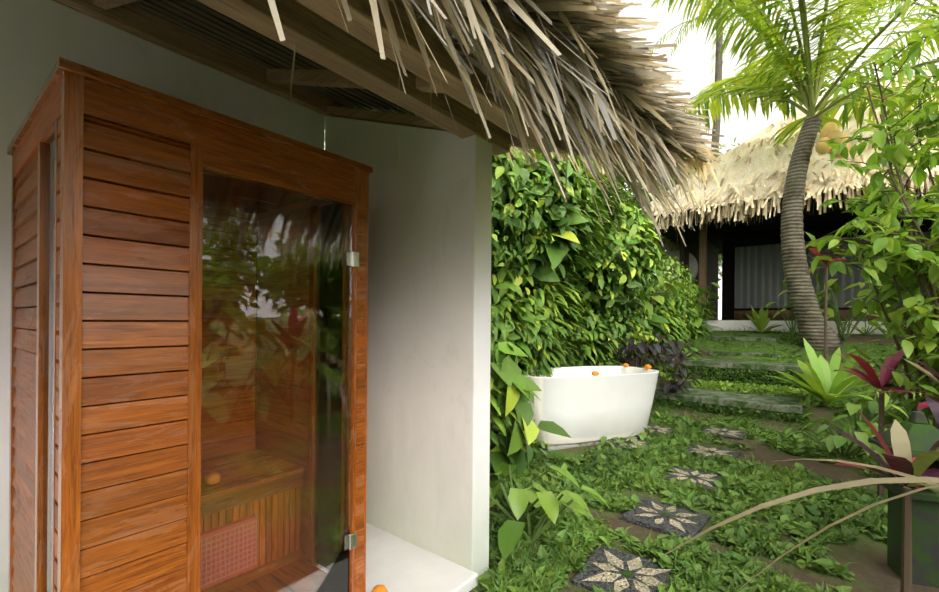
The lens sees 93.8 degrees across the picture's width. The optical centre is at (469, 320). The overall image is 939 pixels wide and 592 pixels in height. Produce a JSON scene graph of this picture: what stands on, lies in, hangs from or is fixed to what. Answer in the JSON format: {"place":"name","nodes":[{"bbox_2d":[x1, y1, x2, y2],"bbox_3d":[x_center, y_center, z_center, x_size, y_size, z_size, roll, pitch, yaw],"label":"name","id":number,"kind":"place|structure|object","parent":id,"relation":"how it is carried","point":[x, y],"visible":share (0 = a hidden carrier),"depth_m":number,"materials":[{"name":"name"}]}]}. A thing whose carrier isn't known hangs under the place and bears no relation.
{"place":"outdoors","nodes":[
{"label":"outdoors","id":0,"kind":"place"},
{"bbox_2d":[324,0,938,319],"bbox_3d":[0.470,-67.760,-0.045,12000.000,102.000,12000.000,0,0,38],"label":"sky","id":1,"kind":"structure","parent":0,"point":[690,58],"depth_m":191.73,"materials":[{"name":"white"}]},
{"bbox_2d":[324,45,938,280],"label":"trees","id":2,"kind":"object","parent":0,"point":[630,196],"depth_m":14.42,"materials":[{"name":"plant"}]},
{"bbox_2d":[469,331,938,591],"bbox_3d":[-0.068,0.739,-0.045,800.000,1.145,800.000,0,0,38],"label":"lawn","id":3,"kind":"structure","parent":0,"point":[872,570],"depth_m":3.84,"materials":[{"name":"green plant"}]},
{"bbox_2d":[316,523,477,591],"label":"terrace slab","id":4,"kind":"structure","parent":3,"relation":"on","point":[394,563],"depth_m":2.18,"materials":[{"name":"concrete"}]},
{"bbox_2d":[7,57,372,591],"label":"sauna cabin","id":5,"kind":"object","parent":4,"relation":"on","point":[133,161],"visible":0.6,"depth_m":1.42,"materials":[{"name":"brown wood"}]},
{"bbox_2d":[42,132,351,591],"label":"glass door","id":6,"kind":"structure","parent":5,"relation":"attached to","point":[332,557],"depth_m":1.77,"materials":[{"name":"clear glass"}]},
{"bbox_2d":[203,472,220,484],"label":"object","id":7,"kind":"object","parent":5,"relation":"on","point":[217,478],"depth_m":1.97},
{"bbox_2d":[200,515,256,590],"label":"sauna heater grille","id":8,"kind":"object","parent":5,"relation":"in","point":[230,542],"depth_m":1.92,"materials":[{"name":"brown wood"}]},
{"bbox_2d":[344,251,358,549],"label":"door hinges","id":9,"kind":"object","parent":5,"relation":"attached to","point":[350,539],"visible":1,"depth_m":1.91,"materials":[{"name":"silver metal"}]},
{"bbox_2d":[0,0,491,591],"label":"house walls","id":10,"kind":"structure","parent":4,"relation":"on","point":[428,328],"depth_m":2.31,"materials":[{"name":"paint"}]},
{"bbox_2d":[53,0,597,157],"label":"roof beams","id":11,"kind":"structure","parent":10,"relation":"on","point":[316,31],"depth_m":1.76,"materials":[{"name":"brown wood"}]},
{"bbox_2d":[128,0,563,131],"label":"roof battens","id":12,"kind":"object","parent":11,"relation":"attached to","point":[204,21],"depth_m":2.21,"materials":[{"name":"brown wood"}]},
{"bbox_3d":[-2.521,-1.464,0.131,2.500,1.108,7.220,0,0,38],"label":"roof","id":13,"kind":"object","parent":10,"relation":"on","visible":0},
{"bbox_2d":[268,0,726,246],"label":"eave thatch strands","id":14,"kind":"object","parent":13,"relation":"attached to","point":[589,75],"visible":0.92,"depth_m":1.17},
{"bbox_2d":[372,585,387,591],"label":"orange","id":15,"kind":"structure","parent":4,"relation":"on","point":[379,588],"depth_m":1.95,"materials":[{"name":"orange food"}]},
{"bbox_2d":[491,263,592,433],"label":"garden wall","id":16,"kind":"structure","parent":3,"relation":"on","point":[496,432],"depth_m":6.19,"materials":[{"name":"green"}]},
{"bbox_2d":[519,366,658,444],"bbox_3d":[1.266,0.913,4.890,0.844,0.700,1.736,0,0,70],"label":"bathtub","id":17,"kind":"object","parent":3,"relation":"on","point":[580,404],"visible":0.79,"depth_m":4.50,"materials":[{"name":"white ceramic"}]},
{"bbox_2d":[591,371,598,375],"bbox_3d":[1.276,0.542,4.471,0.080,0.054,0.076,0,0,38],"label":"flower","id":18,"kind":"object","parent":17,"relation":"on","point":[595,373],"visible":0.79,"depth_m":4.45,"materials":[{"name":"orange plant"}]},
{"bbox_2d":[535,436,650,450],"bbox_3d":[1.265,1.323,4.884,0.660,0.120,1.320,0,0,68],"label":"bathtub base","id":19,"kind":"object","parent":3,"relation":"on","point":[552,447],"depth_m":4.45,"materials":[{"name":"white ceramic"}]},
{"bbox_2d":[490,146,720,478],"bbox_3d":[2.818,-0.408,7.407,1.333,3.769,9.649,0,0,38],"label":"garden wall shrubs","id":20,"kind":"object","parent":3,"relation":"on","point":[511,354],"visible":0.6,"depth_m":4.44,"materials":[{"name":"green plant"}]},
{"bbox_2d":[544,155,693,356],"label":"climbing plant","id":21,"kind":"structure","parent":20,"relation":"attached to","point":[649,306],"depth_m":6.62,"materials":[{"name":"green plant"}]},
{"bbox_2d":[564,284,674,353],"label":"leaves","id":22,"kind":"object","parent":21,"relation":"attached to","point":[651,302],"depth_m":7.54,"materials":[{"name":"plant"}]},
{"bbox_2d":[572,545,679,591],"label":"stepping stone","id":23,"kind":"object","parent":3,"relation":"on","point":[612,568],"visible":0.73,"depth_m":2.24,"materials":[{"name":"grey stone"}]},
{"bbox_2d":[603,438,657,450],"bbox_3d":[1.654,1.298,4.571,0.440,0.056,0.441,0,0,-43],"label":"stepping stone","id":24,"kind":"object","parent":3,"relation":"on","point":[630,442],"visible":0.38,"depth_m":4.53,"materials":[{"name":"grey stone"}]},
{"bbox_2d":[605,329,705,393],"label":"purple leaf shrubs","id":25,"kind":"object","parent":3,"relation":"on","point":[638,348],"visible":0.6,"depth_m":6.25,"materials":[{"name":"plant"}]},
{"bbox_2d":[611,330,698,392],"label":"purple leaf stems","id":26,"kind":"object","parent":25,"relation":"attached to","point":[662,360],"visible":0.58,"depth_m":6.43,"materials":[{"name":"plant"}]},
{"bbox_2d":[647,424,675,435],"bbox_3d":[2.188,1.313,5.194,0.434,0.056,0.438,0,0,33],"label":"stepping stone","id":27,"kind":"object","parent":3,"relation":"on","point":[661,429],"visible":0.38,"depth_m":5.18,"materials":[{"name":"grey stone"}]},
{"bbox_2d":[620,497,710,537],"bbox_3d":[1.285,1.299,2.872,0.435,0.056,0.432,0,0,43],"label":"stepping stone","id":28,"kind":"object","parent":3,"relation":"on","point":[656,515],"visible":0.69,"depth_m":2.83,"materials":[{"name":"grey stone"}]},
{"bbox_2d":[660,465,721,492],"bbox_3d":[1.817,1.298,3.559,0.441,0.056,0.441,0,0,33],"label":"stepping stone","id":29,"kind":"object","parent":3,"relation":"on","point":[698,476],"visible":0.42,"depth_m":3.58,"materials":[{"name":"grey stone"}]},
{"bbox_2d":[472,327,932,591],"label":"ground cover leaves","id":30,"kind":"object","parent":3,"relation":"on","point":[576,538],"visible":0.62,"depth_m":3.05,"materials":[{"name":"green plant"}]},
{"bbox_2d":[489,273,932,559],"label":"garden plants","id":31,"kind":"object","parent":30,"relation":"on","point":[822,380],"depth_m":4.76,"materials":[{"name":"green plant"}]},
{"bbox_2d":[662,458,938,589],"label":"dry strap leaves","id":32,"kind":"object","parent":30,"relation":"on","point":[909,478],"visible":1,"depth_m":1.80,"materials":[{"name":"brown plant"}]},
{"bbox_2d":[681,444,740,459],"bbox_3d":[2.363,1.315,4.302,0.431,0.056,0.445,0,0,42],"label":"stepping stone","id":33,"kind":"object","parent":3,"relation":"on","point":[709,451],"visible":0.35,"depth_m":4.32,"materials":[{"name":"grey stone"}]},
{"bbox_2d":[702,426,745,439],"bbox_3d":[2.938,1.316,5.083,0.436,0.056,0.443,0,0,38],"label":"stepping stone","id":34,"kind":"object","parent":3,"relation":"on","point":[732,434],"visible":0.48,"depth_m":5.05,"materials":[{"name":"grey stone"}]},
{"bbox_2d":[654,336,803,415],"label":"garden steps","id":35,"kind":"structure","parent":3,"relation":"on","point":[776,403],"depth_m":6.50,"materials":[{"name":"stone"}]},
{"bbox_2d":[649,0,938,351],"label":"coconut palm","id":36,"kind":"object","parent":3,"relation":"on","point":[764,70],"depth_m":7.73,"materials":[{"name":"green plant"}]},
{"bbox_2d":[697,0,938,116],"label":"coconut palm rachis","id":37,"kind":"object","parent":36,"relation":"attached to","point":[808,98],"visible":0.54,"depth_m":7.60,"materials":[{"name":"green"}]},
{"bbox_2d":[815,122,851,158],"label":"coconuts","id":38,"kind":"object","parent":36,"relation":"attached to","point":[829,131],"visible":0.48,"depth_m":7.36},
{"bbox_2d":[654,177,937,333],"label":"hut","id":39,"kind":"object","parent":3,"relation":"on","point":[704,247],"depth_m":10.31,"materials":[{"name":"black wood"}]},
{"bbox_2d":[658,229,697,282],"bbox_3d":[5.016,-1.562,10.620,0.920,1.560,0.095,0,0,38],"label":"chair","id":40,"kind":"object","parent":39,"relation":"hanging from","point":[693,264],"visible":0.4,"depth_m":10.59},
{"bbox_2d":[639,71,938,244],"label":"thatched roof","id":41,"kind":"structure","parent":39,"relation":"on","point":[758,165],"depth_m":9.03,"materials":[{"name":"beige wicker"}]},
{"bbox_2d":[622,70,938,252],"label":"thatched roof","id":42,"kind":"structure","parent":41,"relation":"attached to","point":[765,205],"depth_m":8.45,"materials":[{"name":"beige wicker"}]},
{"bbox_2d":[734,231,930,319],"bbox_3d":[8.626,-0.874,9.157,5.350,1.800,0.060,0,0,38],"label":"curtain","id":43,"kind":"object","parent":39,"relation":"attached to","point":[759,275],"visible":0.29,"depth_m":10.31,"materials":[{"name":"grey fabric"}]},
{"bbox_2d":[796,240,938,591],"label":"cordyline","id":44,"kind":"object","parent":3,"relation":"on","point":[901,459],"depth_m":2.15,"materials":[{"name":"red plant"}]},
{"bbox_2d":[803,20,938,429],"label":"shrub","id":45,"kind":"object","parent":3,"relation":"on","point":[897,155],"depth_m":3.12,"materials":[{"name":"green plant"}]},
{"bbox_2d":[868,411,938,587],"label":"stone lantern","id":46,"kind":"object","parent":3,"relation":"on","point":[923,435],"visible":0.48,"depth_m":2.18,"materials":[{"name":"green stone"}]},
{"bbox_2d":[649,0,790,161],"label":"coconut palm","id":47,"kind":"object","parent":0,"point":[695,21],"depth_m":21.60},
{"bbox_2d":[653,0,789,51],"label":"palm tree","id":48,"kind":"object","parent":47,"relation":"attached to","point":[722,14],"visible":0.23,"depth_m":21.73,"materials":[{"name":"green"}]},
{"bbox_3d":[13.874,-4.078,12.615,0.731,8.820,0.678,0,0,38],"label":"coconut palm trunk","id":49,"kind":"object","parent":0,"visible":0},
{"bbox_2d":[817,0,938,71],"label":"palm tree","id":50,"kind":"object","parent":49,"relation":"attached to","point":[932,10],"visible":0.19,"depth_m":12.79,"materials":[{"name":"green"}]},
{"bbox_2d":[810,0,938,77],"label":"coconut palm","id":51,"kind":"object","parent":50,"relation":"attached to","point":[921,34],"visible":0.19,"depth_m":13.25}
]}

